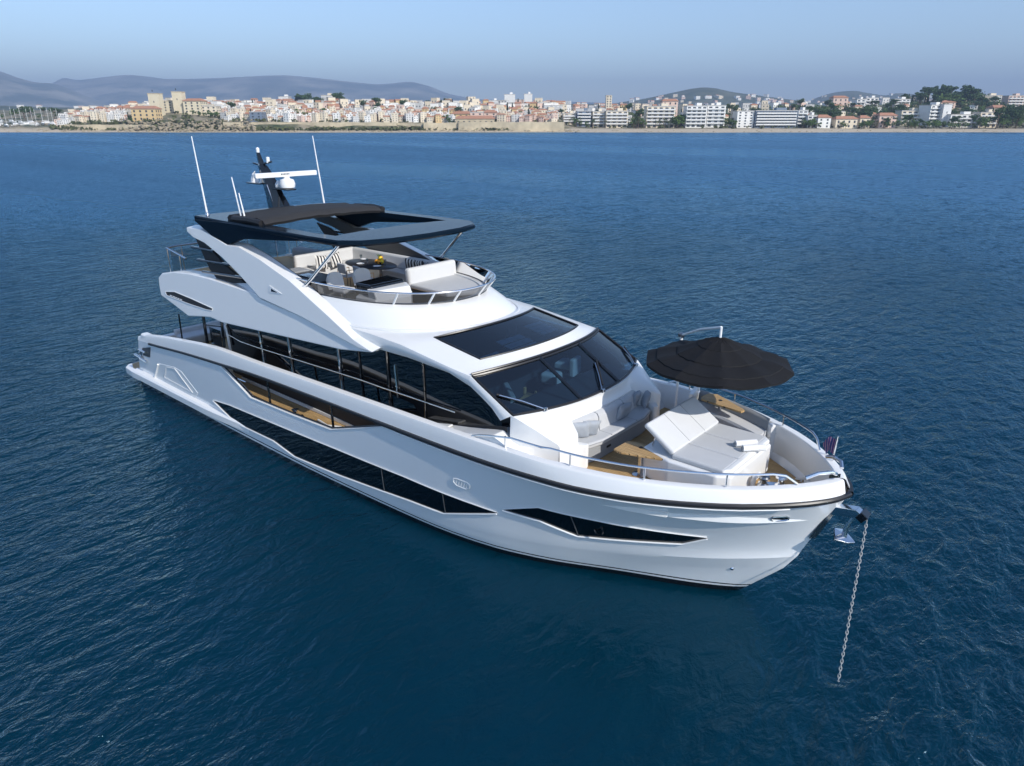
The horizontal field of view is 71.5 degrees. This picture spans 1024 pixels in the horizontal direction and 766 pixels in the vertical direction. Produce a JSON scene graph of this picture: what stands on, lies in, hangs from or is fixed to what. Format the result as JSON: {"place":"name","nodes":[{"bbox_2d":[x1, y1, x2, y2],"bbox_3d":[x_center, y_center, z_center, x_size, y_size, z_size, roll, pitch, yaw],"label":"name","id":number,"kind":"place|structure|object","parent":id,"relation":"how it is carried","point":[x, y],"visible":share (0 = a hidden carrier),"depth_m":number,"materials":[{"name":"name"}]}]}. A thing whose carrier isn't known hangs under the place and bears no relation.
{"place":"outdoors","nodes":[
{"label":"outdoors","id":0,"kind":"place"},
{"bbox_2d":[0,72,108,107],"bbox_3d":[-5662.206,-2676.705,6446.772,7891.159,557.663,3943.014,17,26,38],"label":"mountain","id":1,"kind":"structure","parent":0,"point":[14,91],"depth_m":5722.41,"materials":[{"name":"stone"}]},
{"bbox_2d":[53,75,465,104],"bbox_3d":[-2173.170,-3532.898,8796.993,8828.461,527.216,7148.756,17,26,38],"label":"mountain","id":2,"kind":"structure","parent":0,"point":[122,89],"depth_m":7921.06,"materials":[{"name":"stone"}]},
{"bbox_2d":[0,104,593,109],"bbox_3d":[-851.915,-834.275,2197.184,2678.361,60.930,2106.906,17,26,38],"label":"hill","id":3,"kind":"structure","parent":0,"point":[15,107],"depth_m":2061.07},
{"bbox_2d":[0,132,1023,765],"bbox_3d":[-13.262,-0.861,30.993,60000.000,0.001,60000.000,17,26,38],"label":"sea","id":4,"kind":"structure","parent":0,"point":[180,584],"depth_m":19.79,"materials":[{"name":"blue liquid"}]},
{"bbox_2d":[126,136,870,589],"bbox_3d":[-3.473,-1.934,21.569,27.379,10.372,6.559,17,26,38],"label":"motor yacht","id":5,"kind":"object","parent":4,"relation":"on","point":[452,398],"visible":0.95,"depth_m":18.13,"materials":[{"name":"white plastic"}]},
{"bbox_2d":[154,364,197,397],"bbox_3d":[-12.470,-0.116,26.223,3.807,1.149,0.127,17,26,38],"label":"shell door","id":6,"kind":"structure","parent":5,"relation":"in","point":[170,375],"depth_m":26.05,"materials":[{"name":"white"}]},
{"bbox_2d":[227,324,262,361],"bbox_3d":[-8.936,-1.537,23.701,2.150,1.739,0.084,17,26,38],"label":"side window","id":7,"kind":"structure","parent":5,"relation":"in","point":[250,336],"depth_m":23.74,"materials":[{"name":"black glass"}]},
{"bbox_2d":[260,331,291,371],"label":"side window","id":8,"kind":"structure","parent":5,"relation":"in","point":[272,342],"depth_m":22.55,"materials":[{"name":"black glass"}]},
{"bbox_2d":[289,338,340,388],"bbox_3d":[-5.859,-0.758,21.114,2.571,1.940,0.074,17,26,39],"label":"side window","id":9,"kind":"structure","parent":5,"relation":"in","point":[320,355],"depth_m":21.15,"materials":[{"name":"black glass"}]},
{"bbox_2d":[314,255,327,268],"bbox_3d":[-6.436,-4.078,23.999,0.168,0.460,0.460,-9,1,44],"label":"scatter cushion","id":10,"kind":"object","parent":5,"relation":"on","point":[319,260],"visible":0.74,"depth_m":23.89,"materials":[{"name":"fabric"}]},
{"bbox_2d":[330,252,342,266],"bbox_3d":[-6.059,-4.240,24.437,0.168,0.460,0.460,-9,15,44],"label":"scatter cushion","id":11,"kind":"object","parent":5,"relation":"on","point":[335,258],"visible":0.82,"depth_m":24.36,"materials":[{"name":"fabric"}]},
{"bbox_2d":[326,272,354,288],"bbox_3d":[-4.862,-2.597,20.298,0.690,1.100,0.606,12,24,30],"label":"helm chair","id":12,"kind":"object","parent":5,"relation":"on","point":[334,278],"visible":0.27,"depth_m":20.32,"materials":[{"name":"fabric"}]},
{"bbox_2d":[337,263,352,286],"bbox_3d":[-5.300,-3.465,22.969,0.508,0.869,0.503,17,26,38],"label":"dining chair","id":13,"kind":"object","parent":5,"relation":"on","point":[342,269],"visible":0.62,"depth_m":22.74,"materials":[{"name":"fabric"}]},
{"bbox_2d":[339,349,361,395],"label":"side window","id":14,"kind":"structure","parent":5,"relation":"in","point":[349,358],"depth_m":19.98,"materials":[{"name":"black glass"}]},
{"bbox_2d":[213,400,496,514],"bbox_3d":[-5.348,2.096,20.434,12.838,1.113,0.217,16,26,37],"label":"hull window","id":15,"kind":"structure","parent":5,"relation":"in","point":[325,457],"depth_m":19.62,"materials":[{"name":"black glass"}]},
{"bbox_2d":[352,268,370,284],"bbox_3d":[-4.244,-2.777,20.783,0.606,1.100,0.690,-18,27,-40],"label":"helm chair","id":16,"kind":"object","parent":5,"relation":"on","point":[360,274],"visible":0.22,"depth_m":20.80,"materials":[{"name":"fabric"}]},
{"bbox_2d":[345,259,396,276],"bbox_3d":[-4.621,-3.557,23.365,2.170,0.765,1.240,17,26,38],"label":"dining table","id":17,"kind":"object","parent":5,"relation":"on","point":[370,264],"visible":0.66,"depth_m":23.02,"materials":[{"name":"stone"}]},
{"bbox_2d":[374,254,384,263],"bbox_3d":[-4.291,-4.019,23.030,0.340,0.330,0.335,17,26,38],"label":"fruit bowl","id":18,"kind":"object","parent":17,"relation":"on","point":[380,260],"visible":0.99,"depth_m":22.95,"materials":[{"name":"yellow food"}]},
{"bbox_2d":[359,350,388,405],"bbox_3d":[-3.695,-0.159,19.164,1.277,2.000,0.068,19,28,41],"label":"side window","id":19,"kind":"structure","parent":5,"relation":"in","point":[373,365],"depth_m":19.16,"materials":[{"name":"black glass"}]},
{"bbox_2d":[387,352,424,417],"bbox_3d":[-2.701,0.162,18.243,1.455,1.962,0.063,19,27,41],"label":"side window","id":20,"kind":"structure","parent":5,"relation":"in","point":[409,371],"depth_m":18.17,"materials":[{"name":"black glass"}]},
{"bbox_2d":[404,258,414,267],"bbox_3d":[-3.354,-3.919,23.571,0.460,0.460,0.168,16,45,23],"label":"scatter cushion","id":21,"kind":"object","parent":5,"relation":"on","point":[409,263],"visible":0.67,"depth_m":23.46,"materials":[{"name":"fabric"}]},
{"bbox_2d":[424,364,501,425],"bbox_3d":[-1.199,0.555,16.849,2.653,1.593,0.025,18,27,40],"label":"side window","id":22,"kind":"structure","parent":5,"relation":"in","point":[443,389],"depth_m":16.98,"materials":[{"name":"black glass"}]},
{"bbox_2d":[452,329,474,354],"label":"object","id":23,"kind":"structure","parent":5,"relation":"in","point":[465,340],"depth_m":23.13,"materials":[{"name":"black glass"}]},
{"bbox_2d":[475,321,506,356],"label":"side window","id":24,"kind":"structure","parent":5,"relation":"in","point":[486,337],"depth_m":22.48,"materials":[{"name":"black glass"}]},
{"bbox_2d":[508,315,546,343],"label":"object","id":25,"kind":"structure","parent":5,"relation":"in","point":[523,320],"depth_m":21.54,"materials":[{"name":"black glass"}]},
{"bbox_2d":[573,422,590,437],"bbox_3d":[1.571,1.078,16.317,0.460,0.460,0.168,-3,37,-7],"label":"scatter cushion","id":26,"kind":"object","parent":5,"relation":"on","point":[582,428],"visible":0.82,"depth_m":16.21,"materials":[{"name":"fabric"}]},
{"bbox_2d":[548,322,624,371],"bbox_3d":[2.092,-0.770,20.418,2.653,1.593,0.025,15,25,36],"label":"side window","id":27,"kind":"structure","parent":5,"relation":"in","point":[604,356],"depth_m":20.34,"materials":[{"name":"black glass"}]},
{"bbox_2d":[583,420,601,434],"bbox_3d":[1.803,1.038,16.426,0.460,0.460,0.168,0,40,-16],"label":"scatter cushion","id":28,"kind":"object","parent":5,"relation":"on","point":[594,427],"visible":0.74,"depth_m":16.34,"materials":[{"name":"fabric"}]},
{"bbox_2d":[502,507,706,544],"bbox_3d":[1.873,3.184,15.437,4.560,0.726,0.442,7,22,19],"label":"hull window","id":29,"kind":"structure","parent":5,"relation":"in","point":[580,527],"depth_m":15.40,"materials":[{"name":"black glass"}]},
{"bbox_2d":[616,401,632,419],"bbox_3d":[2.734,0.692,17.413,0.168,0.460,0.552,34,29,29],"label":"scatter cushion","id":30,"kind":"object","parent":5,"relation":"on","point":[623,411],"visible":1,"depth_m":17.28,"materials":[{"name":"fabric"}]},
{"bbox_2d":[633,390,640,405],"bbox_3d":[3.158,0.406,18.157,0.168,0.460,0.460,26,29,17],"label":"scatter cushion","id":31,"kind":"object","parent":5,"relation":"on","point":[636,396],"visible":0.74,"depth_m":17.99,"materials":[{"name":"fabric"}]},
{"bbox_2d":[614,441,662,477],"bbox_3d":[2.889,1.806,15.489,1.256,0.672,0.688,17,26,38],"label":"deck table","id":32,"kind":"object","parent":5,"relation":"on","point":[637,449],"visible":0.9,"depth_m":15.51,"materials":[{"name":"brown wood"}]},
{"bbox_2d":[640,390,650,407],"bbox_3d":[3.408,0.380,18.227,0.168,0.460,0.460,13,17,-14],"label":"scatter cushion","id":33,"kind":"object","parent":5,"relation":"on","point":[645,400],"visible":0.92,"depth_m":18.07,"materials":[{"name":"fabric"}]},
{"bbox_2d":[646,326,793,406],"bbox_3d":[4.699,0.162,16.477,3.254,3.067,3.298,17,26,38],"label":"parasol","id":34,"kind":"object","parent":5,"relation":"on","point":[720,362],"visible":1,"depth_m":15.53,"materials":[{"name":"black fabric"}]},
{"bbox_2d":[701,393,744,412],"bbox_3d":[5.256,0.873,17.671,0.580,0.902,1.240,-16,26,-37],"label":"deck table","id":35,"kind":"object","parent":5,"relation":"on","point":[719,401],"visible":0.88,"depth_m":17.53,"materials":[{"name":"brown wood"}]},
{"bbox_2d":[734,439,757,446],"bbox_3d":[5.034,1.293,15.307,0.491,0.150,0.162,-2,21,-6],"label":"rolled towel","id":36,"kind":"object","parent":5,"relation":"on","point":[738,443],"visible":0.84,"depth_m":15.25,"materials":[{"name":"white fabric"}]},
{"bbox_2d":[741,444,765,450],"bbox_3d":[5.123,1.378,15.077,0.491,0.150,0.162,-1,20,-3],"label":"rolled towel","id":37,"kind":"object","parent":5,"relation":"on","point":[759,447],"visible":1,"depth_m":15.02,"materials":[{"name":"white fabric"}]},
{"bbox_2d":[823,436,839,460],"bbox_3d":[6.542,1.299,14.638,0.130,0.589,0.382,-2,20,-6],"label":"bow flag","id":38,"kind":"object","parent":5,"relation":"on","point":[830,443],"visible":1,"depth_m":14.59,"materials":[{"name":"multicoloured fabric"}]},
{"bbox_2d":[833,518,854,543],"bbox_3d":[6.547,2.798,14.079,0.424,0.692,0.416,-2,20,-6],"label":"anchor","id":39,"kind":"object","parent":5,"relation":"hanging from","point":[842,536],"visible":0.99,"depth_m":14.05,"materials":[{"name":"silver metal"}]},
{"bbox_2d":[837,520,867,681],"bbox_3d":[6.489,4.288,13.591,0.057,2.980,1.650,10,23,26],"label":"anchor chain","id":40,"kind":"object","parent":5,"relation":"attached to","point":[848,623],"visible":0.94,"depth_m":13.59,"materials":[{"name":"grey metal"}]},
{"bbox_2d":[0,103,1023,132],"bbox_3d":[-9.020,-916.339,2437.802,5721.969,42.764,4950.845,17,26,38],"label":"coast land","id":41,"kind":"structure","parent":0,"point":[50,117],"depth_m":586.42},
{"bbox_2d":[73,115,84,122],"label":"house","id":42,"kind":"structure","parent":41,"relation":"on","point":[80,118],"depth_m":602.52,"materials":[{"name":"concrete"}]},
{"bbox_2d":[89,110,98,120],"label":"house","id":43,"kind":"structure","parent":41,"relation":"on","point":[94,115],"depth_m":601.00,"materials":[{"name":"grey paint"}]},
{"bbox_2d":[98,112,106,121],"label":"house","id":44,"kind":"structure","parent":41,"relation":"on","point":[102,117],"depth_m":602.95,"materials":[{"name":"grey paint"}]},
{"bbox_2d":[60,124,221,129],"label":"sea wall","id":45,"kind":"structure","parent":41,"relation":"on","point":[99,127],"depth_m":585.43,"materials":[{"name":"stone"}]},
{"bbox_2d":[130,106,162,121],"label":"long house","id":46,"kind":"structure","parent":41,"relation":"on","point":[139,113],"depth_m":602.67,"materials":[{"name":"paint"}]},
{"bbox_2d":[147,91,165,115],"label":"stone tower","id":47,"kind":"structure","parent":41,"relation":"on","point":[155,99],"depth_m":625.05,"materials":[{"name":"grey stone"}]},
{"bbox_2d":[164,100,173,112],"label":"castle wing","id":48,"kind":"structure","parent":41,"relation":"on","point":[168,105],"depth_m":645.95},
{"bbox_2d":[171,88,185,112],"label":"stone tower","id":49,"kind":"structure","parent":41,"relation":"on","point":[178,97],"depth_m":637.79,"materials":[{"name":"grey stone"}]},
{"bbox_2d":[182,98,207,114],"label":"castle hall","id":50,"kind":"structure","parent":41,"relation":"on","point":[194,104],"depth_m":636.27,"materials":[{"name":"stone"}]},
{"bbox_2d":[202,106,221,115],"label":"town hall","id":51,"kind":"structure","parent":41,"relation":"on","point":[212,109],"depth_m":638.72,"materials":[{"name":"grey paint"}]},
{"bbox_2d":[249,111,266,121],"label":"grey block","id":52,"kind":"structure","parent":41,"relation":"on","point":[257,114],"depth_m":593.66,"materials":[{"name":"grey"}]},
{"bbox_2d":[283,112,292,121],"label":"house","id":53,"kind":"structure","parent":41,"relation":"on","point":[288,117],"depth_m":587.89,"materials":[{"name":"grey paint"}]},
{"bbox_2d":[223,122,396,127],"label":"sea wall","id":54,"kind":"structure","parent":41,"relation":"on","point":[330,124],"depth_m":580.88,"materials":[{"name":"stone"}]},
{"bbox_2d":[311,112,319,121],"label":"house","id":55,"kind":"structure","parent":41,"relation":"on","point":[315,117],"depth_m":588.33,"materials":[{"name":"grey paint"}]},
{"bbox_2d":[319,111,328,121],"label":"house","id":56,"kind":"structure","parent":41,"relation":"on","point":[323,116],"depth_m":590.43,"materials":[{"name":"grey paint"}]},
{"bbox_2d":[332,112,340,121],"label":"house","id":57,"kind":"structure","parent":41,"relation":"on","point":[337,115],"depth_m":595.71,"materials":[{"name":"grey paint"}]},
{"bbox_2d":[404,112,413,121],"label":"house","id":58,"kind":"structure","parent":41,"relation":"on","point":[409,116],"depth_m":593.29,"materials":[{"name":"grey paint"}]},
{"bbox_2d":[397,123,422,127],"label":"sea wall","id":59,"kind":"structure","parent":41,"relation":"on","point":[412,124],"depth_m":583.44,"materials":[{"name":"stone"}]},
{"bbox_2d":[419,112,426,121],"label":"house","id":60,"kind":"structure","parent":41,"relation":"on","point":[423,117],"depth_m":595.14,"materials":[{"name":"grey paint"}]},
{"bbox_2d":[423,122,457,130],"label":"sea wall","id":61,"kind":"structure","parent":41,"relation":"on","point":[441,126],"depth_m":580.94,"materials":[{"name":"stone"}]},
{"bbox_2d":[452,111,469,117],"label":"red roof house","id":62,"kind":"structure","parent":41,"relation":"on","point":[461,113],"depth_m":612.11,"materials":[{"name":"ceramic"}]},
{"bbox_2d":[455,116,494,122],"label":"long hall","id":63,"kind":"structure","parent":41,"relation":"on","point":[475,118],"depth_m":580.87,"materials":[{"name":"paint"}]},
{"bbox_2d":[484,110,497,118],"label":"red roof house","id":64,"kind":"structure","parent":41,"relation":"on","point":[493,113],"depth_m":612.11,"materials":[{"name":"ceramic"}]},
{"bbox_2d":[497,113,506,121],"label":"house","id":65,"kind":"structure","parent":41,"relation":"on","point":[501,117],"depth_m":590.22,"materials":[{"name":"paint"}]},
{"bbox_2d":[16,93,991,121],"bbox_3d":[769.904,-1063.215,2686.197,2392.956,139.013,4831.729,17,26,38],"label":"distant town","id":66,"kind":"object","parent":41,"relation":"on","point":[469,103],"visible":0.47,"depth_m":766.07,"materials":[{"name":"concrete"}]},
{"bbox_2d":[4,118,1008,131],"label":"shore rocks","id":67,"kind":"object","parent":41,"relation":"on","point":[203,128],"visible":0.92,"depth_m":576.83,"materials":[{"name":"stone"}]},
{"bbox_2d":[504,92,514,101],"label":"tower block","id":68,"kind":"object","parent":41,"relation":"on","point":[510,97],"visible":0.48,"depth_m":827.60,"materials":[{"name":"grey"}]},
{"bbox_2d":[458,122,563,130],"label":"sea wall","id":69,"kind":"structure","parent":41,"relation":"on","point":[530,126],"depth_m":578.70,"materials":[{"name":"stone"}]},
{"bbox_2d":[524,92,531,101],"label":"building","id":70,"kind":"structure","parent":41,"relation":"on","point":[528,97],"depth_m":832.44,"materials":[{"name":"grey"}]},
{"bbox_2d":[49,100,1023,130],"bbox_3d":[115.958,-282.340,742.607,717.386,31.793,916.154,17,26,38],"label":"scrub","id":71,"kind":"object","parent":41,"relation":"on","point":[261,128],"visible":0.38,"depth_m":588.66,"materials":[{"name":"green plant"}]},
{"bbox_2d":[544,103,562,110],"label":"apartment block","id":72,"kind":"structure","parent":41,"relation":"on","point":[556,106],"depth_m":702.25,"materials":[{"name":"grey paint"}]},
{"bbox_2d":[562,111,576,124],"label":"apartment block","id":73,"kind":"structure","parent":41,"relation":"on","point":[566,117],"depth_m":619.53,"materials":[{"name":"grey"}]},
{"bbox_2d":[576,108,590,126],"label":"apartment block","id":74,"kind":"structure","parent":41,"relation":"on","point":[585,115],"depth_m":615.71,"materials":[{"name":"grey paint"}]},
{"bbox_2d":[591,109,604,126],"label":"apartment block","id":75,"kind":"structure","parent":41,"relation":"on","point":[599,115],"depth_m":614.68,"materials":[{"name":"grey paint"}]},
{"bbox_2d":[605,95,611,107],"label":"slim tower","id":76,"kind":"structure","parent":41,"relation":"on","point":[608,101],"depth_m":815.03,"materials":[{"name":"grey"}]},
{"bbox_2d":[604,108,627,127],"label":"apartment block","id":77,"kind":"structure","parent":41,"relation":"on","point":[618,118],"depth_m":608.10,"materials":[{"name":"grey paint"}]},
{"bbox_2d":[644,103,675,127],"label":"apartment block","id":78,"kind":"structure","parent":41,"relation":"on","point":[662,111],"depth_m":603.41,"materials":[{"name":"grey paint"}]},
{"bbox_2d":[660,99,678,113],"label":"mansion","id":79,"kind":"structure","parent":41,"relation":"on","point":[672,102],"depth_m":757.69,"materials":[{"name":"ceramic"}]},
{"bbox_2d":[682,103,707,127],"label":"apartment block","id":80,"kind":"structure","parent":41,"relation":"on","point":[696,115],"depth_m":601.65,"materials":[{"name":"grey paint"}]},
{"bbox_2d":[706,102,726,127],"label":"apartment block","id":81,"kind":"structure","parent":41,"relation":"on","point":[716,111],"depth_m":604.17,"materials":[{"name":"grey"}]},
{"bbox_2d":[732,111,754,127],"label":"apartment block","id":82,"kind":"structure","parent":41,"relation":"on","point":[744,119],"depth_m":603.20,"materials":[{"name":"grey paint"}]},
{"bbox_2d":[751,108,797,127],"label":"beach hotel","id":83,"kind":"structure","parent":41,"relation":"on","point":[780,117],"depth_m":600.04,"materials":[{"name":"grey paint"}]},
{"bbox_2d":[796,107,808,127],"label":"apartment block","id":84,"kind":"structure","parent":41,"relation":"on","point":[802,112],"depth_m":607.35,"materials":[{"name":"grey paint"}]},
{"bbox_2d":[806,112,817,127],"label":"apartment block","id":85,"kind":"structure","parent":41,"relation":"on","point":[811,115],"depth_m":603.30,"materials":[{"name":"grey"}]},
{"bbox_2d":[611,90,1023,126],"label":"hillside wood","id":86,"kind":"object","parent":41,"relation":"on","point":[985,120],"visible":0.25,"depth_m":741.59,"materials":[{"name":"green plant"}]},
{"bbox_2d":[815,115,831,127],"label":"villa","id":87,"kind":"object","parent":41,"relation":"on","point":[825,120],"visible":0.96,"depth_m":600.93,"materials":[{"name":"paint"}]},
{"bbox_2d":[828,96,848,108],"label":"mansion","id":88,"kind":"structure","parent":41,"relation":"on","point":[842,100],"depth_m":812.80,"materials":[{"name":"paint"}]},
{"bbox_2d":[830,116,857,128],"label":"villa","id":89,"kind":"object","parent":41,"relation":"on","point":[836,121],"visible":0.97,"depth_m":601.40,"materials":[{"name":"concrete"}]},
{"bbox_2d":[851,97,865,107],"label":"hotel wing","id":90,"kind":"structure","parent":41,"relation":"on","point":[860,100],"depth_m":785.58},
{"bbox_2d":[856,115,870,127],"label":"villa","id":91,"kind":"object","parent":41,"relation":"on","point":[862,118],"visible":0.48,"depth_m":606.11,"materials":[{"name":"paint"}]},
{"bbox_2d":[863,96,878,107],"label":"hotel wing","id":92,"kind":"structure","parent":41,"relation":"on","point":[870,99],"depth_m":798.85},
{"bbox_2d":[873,113,897,127],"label":"villa","id":93,"kind":"object","parent":41,"relation":"on","point":[881,116],"visible":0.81,"depth_m":605.35,"materials":[{"name":"paint"}]},
{"bbox_2d":[888,97,909,110],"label":"hotel wing","id":94,"kind":"structure","parent":41,"relation":"on","point":[904,100],"depth_m":794.57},
{"bbox_2d":[895,108,919,124],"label":"apartment block","id":95,"kind":"structure","parent":41,"relation":"on","point":[901,114],"depth_m":640.19,"materials":[{"name":"grey"}]},
{"bbox_2d":[918,102,940,125],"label":"apartment block","id":96,"kind":"structure","parent":41,"relation":"on","point":[931,111],"depth_m":630.27,"materials":[{"name":"grey"}]},
{"bbox_2d":[923,87,936,97],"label":"pine tree","id":97,"kind":"object","parent":41,"relation":"on","point":[931,90],"visible":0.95,"depth_m":816.59,"materials":[{"name":"green plant"}]},
{"bbox_2d":[938,104,952,126],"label":"stair tower","id":98,"kind":"structure","parent":41,"relation":"on","point":[945,109],"depth_m":624.92,"materials":[{"name":"grey"}]},
{"bbox_2d":[945,112,976,126],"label":"apartment block","id":99,"kind":"structure","parent":41,"relation":"on","point":[966,115],"depth_m":620.73,"materials":[{"name":"grey paint"}]},
{"bbox_2d":[964,87,981,103],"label":"pine tree","id":100,"kind":"object","parent":41,"relation":"on","point":[972,90],"visible":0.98,"depth_m":804.49,"materials":[{"name":"green plant"}]},
{"bbox_2d":[972,109,997,127],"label":"apartment block","id":101,"kind":"structure","parent":41,"relation":"on","point":[988,112],"depth_m":615.39,"materials":[{"name":"grey paint"}]},
{"bbox_2d":[992,108,1006,128],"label":"pine tree","id":102,"kind":"object","parent":41,"relation":"on","point":[998,112],"visible":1,"depth_m":591.64,"materials":[{"name":"green plant"}]},
{"bbox_2d":[1001,105,1015,113],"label":"pine tree","id":103,"kind":"object","parent":41,"relation":"on","point":[1009,109],"visible":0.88,"depth_m":633.72,"materials":[{"name":"green plant"}]},
{"bbox_2d":[1000,93,1023,106],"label":"apartment block","id":104,"kind":"structure","parent":41,"relation":"on","point":[1016,99],"depth_m":793.41,"materials":[{"name":"grey paint"}]},
{"bbox_2d":[0,0,1023,102],"label":"sky","id":105,"kind":"structure","parent":0,"point":[558,50],"materials":[{"name":"blue"}]},
{"bbox_2d":[614,87,817,109],"bbox_3d":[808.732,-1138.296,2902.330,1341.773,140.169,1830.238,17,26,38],"label":"hill","id":106,"kind":"structure","parent":0,"point":[702,92],"depth_m":2847.20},
{"bbox_2d":[810,91,933,104],"bbox_3d":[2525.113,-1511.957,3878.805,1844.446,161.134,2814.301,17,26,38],"label":"hill","id":107,"kind":"structure","parent":0,"point":[851,94],"depth_m":3841.61,"materials":[{"name":"plant"}]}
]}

